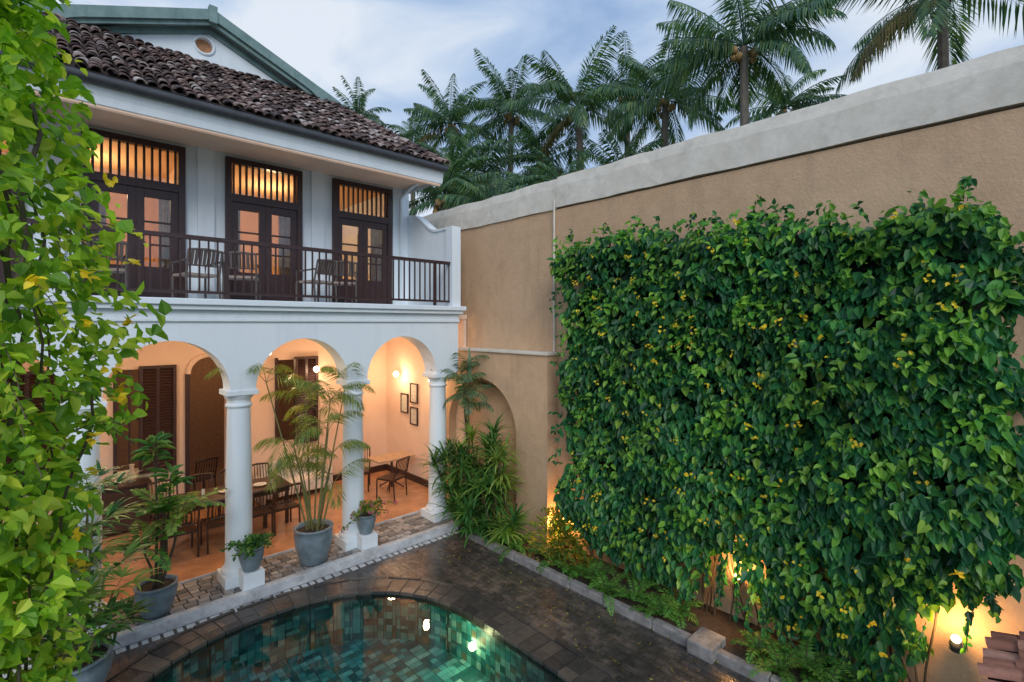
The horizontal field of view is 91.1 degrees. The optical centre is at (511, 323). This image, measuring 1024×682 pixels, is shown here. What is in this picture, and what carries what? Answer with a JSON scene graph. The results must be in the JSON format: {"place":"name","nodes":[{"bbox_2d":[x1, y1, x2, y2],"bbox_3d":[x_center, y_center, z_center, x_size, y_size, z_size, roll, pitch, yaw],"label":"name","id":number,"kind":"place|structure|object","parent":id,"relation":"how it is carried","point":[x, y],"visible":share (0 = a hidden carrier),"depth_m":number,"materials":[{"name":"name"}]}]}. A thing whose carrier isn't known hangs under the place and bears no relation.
{"place":"outdoors","nodes":[
{"label":"outdoors","id":0,"kind":"place"},
{"bbox_2d":[81,239,127,295],"bbox_3d":[-6.063,-0.789,7.454,0.536,0.860,0.670,0,0,-43],"label":"balcony armchair","id":1,"kind":"object","parent":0,"point":[122,258],"visible":0.3,"depth_m":7.42,"materials":[{"name":"wood"}]},
{"bbox_2d":[171,248,222,298],"bbox_3d":[-5.181,-0.789,8.287,0.670,0.860,0.536,0,0,35],"label":"balcony armchair","id":2,"kind":"object","parent":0,"point":[213,252],"visible":0.81,"depth_m":8.17,"materials":[{"name":"wood"}]},
{"bbox_2d":[13,470,427,619],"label":"terracotta floor","id":3,"kind":"structure","parent":0,"point":[187,564],"depth_m":9.51,"materials":[{"name":"orange tile"}]},
{"bbox_2d":[101,464,151,535],"bbox_3d":[-7.549,3.335,9.396,1.280,1.270,0.430,0,0,-43],"label":"sideboard","id":4,"kind":"object","parent":3,"relation":"on","point":[109,497],"visible":0.23,"depth_m":9.44,"materials":[{"name":"brown wood"}]},
{"bbox_2d":[147,479,183,535],"bbox_3d":[-6.591,3.501,9.546,0.491,0.940,0.630,0,0,-43],"label":"dining chair","id":5,"kind":"object","parent":3,"relation":"on","point":[153,515],"visible":0.25,"depth_m":9.57,"materials":[{"name":"brown wood"}]},
{"bbox_2d":[159,505,199,556],"bbox_3d":[-5.641,3.501,8.538,0.491,0.940,0.630,0,0,-43],"label":"dining chair","id":6,"kind":"object","parent":3,"relation":"on","point":[189,527],"visible":0.42,"depth_m":8.54,"materials":[{"name":"brown wood"}]},
{"bbox_2d":[184,472,218,522],"bbox_3d":[-6.154,3.501,9.957,0.491,0.940,0.630,0,0,-43],"label":"dining chair","id":7,"kind":"object","parent":3,"relation":"on","point":[201,474],"visible":0.41,"depth_m":10.14,"materials":[{"name":"brown wood"}]},
{"bbox_2d":[190,457,217,490],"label":"dining chair","id":8,"kind":"object","parent":3,"relation":"on","point":[203,476],"visible":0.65,"depth_m":11.51,"materials":[{"name":"brown wood"}]},
{"bbox_2d":[200,498,224,554],"bbox_3d":[-5.205,3.501,8.950,0.491,0.940,0.630,0,0,-43],"label":"dining chair","id":9,"kind":"object","parent":3,"relation":"on","point":[208,522],"visible":0.45,"depth_m":8.75,"materials":[{"name":"brown wood"}]},
{"bbox_2d":[151,475,291,553],"bbox_3d":[-5.480,3.590,9.607,2.200,0.760,0.900,0,0,-43],"label":"dining table","id":10,"kind":"object","parent":3,"relation":"on","point":[216,496],"visible":0.3,"depth_m":9.76,"materials":[{"name":"brown wood"}]},
{"bbox_2d":[197,479,272,497],"bbox_3d":[-5.420,3.135,9.630,1.580,0.140,0.303,0,0,-43],"label":"table crockery","id":11,"kind":"object","parent":10,"relation":"on","point":[258,484],"visible":0.4,"depth_m":9.95,"materials":[{"name":"white ceramic"}]},
{"bbox_2d":[218,469,225,514],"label":"dining chair","id":12,"kind":"object","parent":3,"relation":"on","point":[220,471],"visible":0.16,"depth_m":10.38,"materials":[{"name":"brown wood"}]},
{"bbox_2d":[0,356,457,547],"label":"shutters and skirting","id":13,"kind":"object","parent":3,"relation":"on","point":[147,427],"visible":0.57,"depth_m":10.21,"materials":[{"name":"brown wood"}]},
{"bbox_2d":[2,315,466,523],"bbox_3d":[-6.078,0.450,8.768,10.780,7.100,3.900,0,0,-43],"label":"veranda interior","id":14,"kind":"object","parent":3,"relation":"on","point":[388,427],"visible":0.26,"depth_m":12.40,"materials":[{"name":"paint"}]},
{"bbox_2d":[185,353,208,373],"bbox_3d":[-6.486,0.841,10.747,0.846,0.426,0.100,0,0,-43],"label":"doorway trim","id":15,"kind":"structure","parent":14,"relation":"attached to","point":[193,361],"depth_m":10.53,"materials":[{"name":"paint"}]},
{"bbox_2d":[270,354,428,380],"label":"veranda lamps","id":16,"kind":"object","parent":14,"relation":"attached to","point":[316,368],"visible":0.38,"depth_m":12.15,"materials":[{"name":"white glass"}]},
{"bbox_2d":[400,393,408,413],"bbox_3d":[-2.779,2.050,12.977,0.035,0.500,0.340,0,0,-43],"label":"framed picture","id":17,"kind":"object","parent":14,"relation":"attached to","point":[404,402],"visible":1,"depth_m":12.97,"materials":[{"name":"beige paper"}]},
{"bbox_2d":[410,383,417,403],"bbox_3d":[-2.470,1.750,12.649,0.035,0.500,0.340,0,0,-43],"label":"framed picture","id":18,"kind":"object","parent":14,"relation":"attached to","point":[413,392],"visible":1,"depth_m":12.62,"materials":[{"name":"beige paper"}]},
{"bbox_2d":[410,406,417,425],"bbox_3d":[-2.470,2.325,12.649,0.035,0.450,0.340,0,0,-43],"label":"framed picture","id":19,"kind":"object","parent":14,"relation":"attached to","point":[413,415],"visible":1,"depth_m":12.62,"materials":[{"name":"beige paper"}]},
{"bbox_2d":[252,488,274,535],"bbox_3d":[-4.768,3.501,9.361,0.491,0.940,0.630,0,0,-43],"label":"dining chair","id":20,"kind":"object","parent":3,"relation":"on","point":[261,510],"visible":0.56,"depth_m":9.33,"materials":[{"name":"brown wood"}]},
{"bbox_2d":[252,462,277,506],"bbox_3d":[-5.354,3.501,10.711,0.491,0.940,0.630,0,0,-43],"label":"dining chair","id":21,"kind":"object","parent":3,"relation":"on","point":[259,464],"visible":0.34,"depth_m":10.90,"materials":[{"name":"brown wood"}]},
{"bbox_2d":[265,482,301,535],"bbox_3d":[-4.404,3.501,9.704,0.491,0.940,0.630,0,0,-43],"label":"dining chair","id":22,"kind":"object","parent":3,"relation":"on","point":[284,504],"visible":0.84,"depth_m":9.59,"materials":[{"name":"brown wood"}]},
{"bbox_2d":[254,453,332,504],"bbox_3d":[-5.032,3.550,11.610,1.600,0.800,0.600,0,0,-43],"label":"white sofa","id":23,"kind":"object","parent":3,"relation":"on","point":[312,484],"visible":0.31,"depth_m":11.54,"materials":[{"name":"fabric"}]},
{"bbox_2d":[364,447,369,491],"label":"dining chair","id":24,"kind":"object","parent":3,"relation":"on","point":[367,471],"visible":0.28,"depth_m":12.31,"materials":[{"name":"brown wood"}]},
{"bbox_2d":[367,450,415,490],"bbox_3d":[-2.927,3.594,12.219,1.000,0.748,0.600,0,0,-43],"label":"cafe table","id":25,"kind":"object","parent":3,"relation":"on","point":[388,457],"visible":0.82,"depth_m":12.18,"materials":[{"name":"brown wood"}]},
{"bbox_2d":[376,456,409,501],"bbox_3d":[-2.709,3.501,11.515,0.630,0.940,0.491,0,0,24],"label":"dining chair","id":26,"kind":"object","parent":3,"relation":"on","point":[392,477],"visible":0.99,"depth_m":11.42,"materials":[{"name":"brown wood"}]},
{"bbox_2d":[3,217,449,305],"bbox_3d":[-4.873,-0.820,7.053,9.830,0.920,0.070,0,0,-43],"label":"balcony railing","id":27,"kind":"object","parent":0,"point":[226,293],"visible":0.81,"depth_m":7.98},
{"bbox_2d":[222,251,260,299],"bbox_3d":[-4.703,-0.789,8.743,0.536,0.860,0.670,0,0,-20],"label":"balcony armchair","id":28,"kind":"object","parent":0,"point":[247,266],"visible":0.64,"depth_m":8.53,"materials":[{"name":"wood"}]},
{"bbox_2d":[295,259,338,302],"bbox_3d":[-3.721,-0.789,9.665,0.670,0.860,0.536,0,0,30],"label":"balcony armchair","id":29,"kind":"object","parent":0,"point":[322,266],"visible":0.7,"depth_m":9.52,"materials":[{"name":"wood"}]},
{"bbox_2d":[326,261,357,302],"bbox_3d":[-3.386,-0.789,9.980,0.536,0.860,0.670,0,0,-26],"label":"balcony armchair","id":30,"kind":"object","parent":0,"point":[349,274],"visible":0.54,"depth_m":9.79,"materials":[{"name":"wood"}]},
{"bbox_2d":[108,514,754,681],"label":"courtyard paving","id":31,"kind":"structure","parent":0,"point":[624,648],"depth_m":7.17,"materials":[{"name":"stone"}]},
{"bbox_2d":[0,458,164,681],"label":"potted lady palm","id":32,"kind":"object","parent":31,"relation":"on","point":[99,648],"visible":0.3,"depth_m":5.44,"materials":[{"name":"plant"}]},
{"bbox_2d":[2,519,463,678],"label":"white kerb","id":33,"kind":"structure","parent":31,"relation":"on","point":[171,622],"depth_m":7.59,"materials":[{"name":"concrete"}]},
{"bbox_2d":[11,512,457,659],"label":"cobble walkway","id":34,"kind":"structure","parent":31,"relation":"on","point":[198,592],"depth_m":8.15,"materials":[{"name":"stone"}]},
{"bbox_2d":[93,431,226,619],"bbox_3d":[-4.853,2.754,6.930,1.218,2.471,1.629,0,0,23],"label":"potted frangipani","id":35,"kind":"object","parent":34,"relation":"on","point":[165,593],"visible":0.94,"depth_m":6.87,"materials":[{"name":"plant"}]},
{"bbox_2d":[60,373,453,635],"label":"columns","id":36,"kind":"structure","parent":34,"relation":"on","point":[231,574],"depth_m":7.80,"materials":[{"name":"white paint"}]},
{"bbox_2d":[5,321,457,402],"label":"arcade wall","id":37,"kind":"structure","parent":36,"relation":"on","point":[233,351],"depth_m":8.06,"materials":[{"name":"white paint"}]},
{"bbox_2d":[3,294,465,321],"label":"balcony cornice","id":38,"kind":"structure","parent":37,"relation":"on","point":[203,310],"depth_m":7.86,"materials":[{"name":"white paint"}]},
{"bbox_2d":[24,117,460,305],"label":"walls","id":39,"kind":"structure","parent":38,"relation":"on","point":[423,238],"depth_m":10.25,"materials":[{"name":"white paint"}]},
{"bbox_2d":[2,140,379,274],"bbox_3d":[-7.663,-1.800,9.954,9.700,3.000,4.400,0,0,-43],"label":"bedroom interior","id":40,"kind":"object","parent":39,"relation":"attached to","point":[248,221],"visible":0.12,"depth_m":11.55,"materials":[{"name":"paint"}]},
{"bbox_2d":[0,191,381,280],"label":"curtains","id":41,"kind":"object","parent":40,"relation":"attached to","point":[283,222],"visible":0.1,"depth_m":10.07,"materials":[{"name":"fabric"}]},
{"bbox_2d":[0,124,391,303],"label":"french doors","id":42,"kind":"structure","parent":39,"relation":"attached to","point":[135,190],"depth_m":9.29,"materials":[{"name":"brown wood"}]},
{"bbox_2d":[121,146,177,193],"bbox_3d":[-5.458,-1.945,8.934,7.160,1.990,0.060,0,0,-43],"label":"door glass","id":43,"kind":"object","parent":42,"relation":"attached to","point":[177,168],"visible":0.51,"depth_m":8.67,"materials":[{"name":"orange glass"}]},
{"bbox_2d":[1,85,439,188],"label":"soffit","id":44,"kind":"structure","parent":39,"relation":"attached to","point":[122,121],"depth_m":8.47,"materials":[{"name":"white paint"}]},
{"bbox_2d":[17,65,443,193],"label":"fascia","id":45,"kind":"structure","parent":39,"relation":"attached to","point":[103,96],"depth_m":7.85,"materials":[{"name":"white paint"}]},
{"bbox_2d":[0,49,448,172],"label":"gutter","id":46,"kind":"object","parent":45,"relation":"attached to","point":[130,87],"visible":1,"depth_m":7.63,"materials":[{"name":"metal"}]},
{"bbox_2d":[19,21,444,164],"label":"roof deck","id":47,"kind":"structure","parent":39,"relation":"on","point":[113,74],"depth_m":7.96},
{"bbox_2d":[17,12,449,164],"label":"roof tiles","id":48,"kind":"object","parent":39,"relation":"on","point":[362,128],"visible":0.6,"depth_m":8.77,"materials":[{"name":"brown tile"}]},
{"bbox_2d":[18,2,340,103],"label":"bargeboards","id":49,"kind":"object","parent":48,"relation":"attached to","point":[119,15],"visible":0.73,"depth_m":9.50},
{"bbox_2d":[116,25,299,88],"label":"gable wall","id":50,"kind":"structure","parent":48,"relation":"attached to","point":[220,54],"depth_m":9.88,"materials":[{"name":"white paint"}]},
{"bbox_2d":[195,40,211,52],"bbox_3d":[-6.101,-5.450,9.915,0.300,0.300,0.001,0,0,-43],"label":"gable vent","id":51,"kind":"object","parent":50,"relation":"in","point":[203,46],"visible":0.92,"depth_m":9.92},
{"bbox_2d":[399,184,418,298],"bbox_3d":[-2.141,-1.765,10.991,0.093,2.790,1.347,0,0,-40],"label":"downpipe","id":52,"kind":"object","parent":39,"relation":"attached to","point":[408,190],"visible":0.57,"depth_m":11.45,"materials":[{"name":"white paint"}]},
{"bbox_2d":[218,532,274,572],"bbox_3d":[-4.010,3.440,7.578,0.733,0.599,0.865,0,0,-16],"label":"potted shrub","id":53,"kind":"object","parent":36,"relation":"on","point":[250,553],"visible":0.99,"depth_m":7.53,"materials":[{"name":"green plant"}]},
{"bbox_2d":[339,496,396,534],"bbox_3d":[-2.530,3.418,9.006,0.872,0.643,1.066,0,0,-5],"label":"potted bougainvillea","id":54,"kind":"object","parent":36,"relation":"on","point":[366,519],"visible":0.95,"depth_m":8.90,"materials":[{"name":"plant"}]},
{"bbox_2d":[204,363,375,566],"bbox_3d":[-3.355,2.297,8.498,2.272,3.385,2.382,0,0,14],"label":"potted areca palm","id":55,"kind":"object","parent":34,"relation":"on","point":[313,539],"visible":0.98,"depth_m":8.27,"materials":[{"name":"plant"}]},
{"bbox_2d":[430,348,495,453],"bbox_3d":[-0.893,2.180,10.377,1.469,3.644,1.787,0,0,-43],"label":"slender palm","id":56,"kind":"object","parent":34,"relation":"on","point":[471,393],"visible":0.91,"depth_m":10.22,"materials":[{"name":"green plant"}]},
{"bbox_2d":[106,576,628,681],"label":"swimming pool","id":57,"kind":"structure","parent":31,"relation":"in","point":[388,629],"depth_m":7.11,"materials":[{"name":"liquid"}]},
{"bbox_2d":[136,519,749,681],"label":"fallen leaves","id":58,"kind":"object","parent":31,"relation":"on","point":[545,614],"visible":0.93,"depth_m":7.14,"materials":[{"name":"brown plant"}]},
{"bbox_2d":[446,350,557,545],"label":"niche arch","id":59,"kind":"structure","parent":31,"relation":"on","point":[526,385],"depth_m":9.42,"materials":[{"name":"beige paint"}]},
{"bbox_2d":[465,532,788,681],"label":"bed kerb","id":60,"kind":"structure","parent":31,"relation":"on","point":[705,644],"depth_m":6.60,"materials":[{"name":"stone"}]},
{"bbox_2d":[458,519,862,681],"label":"planting bed soil","id":61,"kind":"structure","parent":31,"relation":"on","point":[720,623],"depth_m":6.86,"materials":[{"name":"brown soil"}]},
{"bbox_2d":[414,412,537,548],"bbox_3d":[-0.613,2.961,9.592,1.782,2.527,2.947,0,0,-43],"label":"dracaena thicket","id":62,"kind":"object","parent":61,"relation":"on","point":[472,482],"visible":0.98,"depth_m":9.35,"materials":[{"name":"green plant"}]},
{"bbox_2d":[525,506,596,571],"bbox_3d":[0.909,3.579,8.610,0.987,1.076,1.373,0,0,-43],"label":"croton shrub","id":63,"kind":"object","parent":61,"relation":"on","point":[559,532],"visible":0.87,"depth_m":8.49,"materials":[{"name":"green plant"}]},
{"bbox_2d":[476,519,876,681],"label":"fern border","id":64,"kind":"object","parent":61,"relation":"on","point":[803,661],"visible":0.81,"depth_m":6.81,"materials":[{"name":"green plant"}]},
{"bbox_2d":[459,107,1023,681],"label":"garden wall","id":65,"kind":"structure","parent":31,"relation":"on","point":[505,287],"depth_m":6.58,"materials":[{"name":"beige paint"}]},
{"bbox_2d":[458,347,559,355],"bbox_3d":[-0.358,0.552,10.339,0.339,0.054,3.260,0,0,-43],"label":"niche ledge","id":66,"kind":"object","parent":65,"relation":"attached to","point":[528,352],"visible":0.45,"depth_m":9.84,"materials":[{"name":"beige paint"}]},
{"bbox_2d":[553,200,554,351],"bbox_3d":[0.783,-0.890,9.325,0.041,2.820,0.041,0,0,24],"label":"drain pipe","id":67,"kind":"object","parent":65,"relation":"attached to","point":[553,277],"visible":0.67,"depth_m":9.31,"materials":[{"name":"paint"}]},
{"bbox_2d":[423,45,1023,229],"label":"coping","id":68,"kind":"object","parent":65,"relation":"on","point":[990,83],"visible":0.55,"depth_m":6.39,"materials":[{"name":"paint"}]},
{"bbox_2d":[733,574,741,586],"bbox_3d":[3.068,3.426,6.766,0.257,0.172,0.107,0,0,-43],"label":"garden uplight","id":69,"kind":"object","parent":65,"relation":"attached to","point":[739,582],"visible":0.2,"depth_m":6.67,"materials":[{"name":"metal"}]},
{"bbox_2d":[546,175,1023,681],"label":"wall creeper","id":70,"kind":"object","parent":65,"relation":"attached to","point":[820,419],"depth_m":5.88,"materials":[{"name":"green plant"}]},
{"bbox_2d":[949,634,962,653],"bbox_3d":[4.570,3.246,5.158,0.277,0.172,0.107,0,0,-43],"label":"garden uplight","id":71,"kind":"object","parent":65,"relation":"attached to","point":[955,644],"visible":0.98,"depth_m":5.08,"materials":[{"name":"glass"}]},
{"bbox_3d":[-3.101,1.035,2.601,0.260,6.190,0.260,0,0,-43],"label":"trellis post","id":72,"kind":"object","parent":31,"relation":"on","visible":0},
{"bbox_2d":[0,0,172,681],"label":"climbing vine","id":73,"kind":"object","parent":72,"relation":"attached to","point":[56,599],"visible":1,"depth_m":2.57,"materials":[{"name":"green plant"}]},
{"bbox_2d":[56,0,1023,216],"label":"sky","id":74,"kind":"structure","parent":0,"point":[387,44],"materials":[{"name":"blue"}]},
{"bbox_2d":[988,649,1018,681],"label":"gate roof","id":75,"kind":"structure","parent":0,"point":[996,679],"depth_m":3.81,"materials":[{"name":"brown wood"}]},
{"bbox_2d":[977,631,1023,681],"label":"tiles","id":76,"kind":"object","parent":75,"relation":"attached to","point":[999,664],"visible":1,"depth_m":3.92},
{"label":"ground","id":77,"kind":"structure","parent":0,"visible":0},
{"bbox_2d":[2,357,310,491],"bbox_3d":[-8.612,1.950,11.603,10.580,4.300,3.700,0,0,-43],"label":"back room","id":78,"kind":"object","parent":77,"relation":"on","point":[206,419],"depth_m":13.93,"materials":[{"name":"brown wood"}]},
{"bbox_2d":[403,69,496,154],"bbox_3d":[-3.661,-5.155,29.678,4.934,18.662,5.633,0,0,32],"label":"coconut palm","id":79,"kind":"object","parent":77,"relation":"on","point":[454,113],"visible":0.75,"depth_m":29.59,"materials":[{"name":"green plant"}]},
{"bbox_2d":[455,48,556,179],"bbox_3d":[-0.258,-5.112,27.908,5.719,18.555,6.867,0,0,-13],"label":"coconut palm","id":80,"kind":"object","parent":77,"relation":"on","point":[509,118],"visible":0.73,"depth_m":27.47,"materials":[{"name":"green plant"}]},
{"bbox_2d":[500,25,646,173],"bbox_3d":[2.985,-4.449,22.955,6.726,17.268,6.431,0,0,-43],"label":"coconut palm","id":81,"kind":"object","parent":77,"relation":"on","point":[576,115],"visible":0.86,"depth_m":22.57,"materials":[{"name":"green plant"}]},
{"bbox_2d":[332,30,845,215],"bbox_3d":[-0.503,-6.001,24.915,16.453,20.497,30.590,0,0,-64],"label":"distant palm grove","id":82,"kind":"object","parent":77,"relation":"on","point":[459,186],"visible":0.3,"depth_m":22.49,"materials":[{"name":"green plant"}]},
{"bbox_2d":[592,15,737,153],"bbox_3d":[6.908,-4.217,22.327,5.598,16.810,6.106,0,0,37],"label":"coconut palm","id":83,"kind":"object","parent":77,"relation":"on","point":[683,100],"visible":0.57,"depth_m":21.84,"materials":[{"name":"green plant"}]},
{"bbox_2d":[644,0,846,131],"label":"coconut palm","id":84,"kind":"object","parent":77,"relation":"on","point":[766,36],"visible":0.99,"depth_m":17.82,"materials":[{"name":"green plant"}]},
{"bbox_2d":[818,0,1023,95],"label":"coconut palm","id":85,"kind":"object","parent":77,"relation":"on","point":[941,15],"visible":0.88,"depth_m":17.28,"materials":[{"name":"green plant"}]}
]}

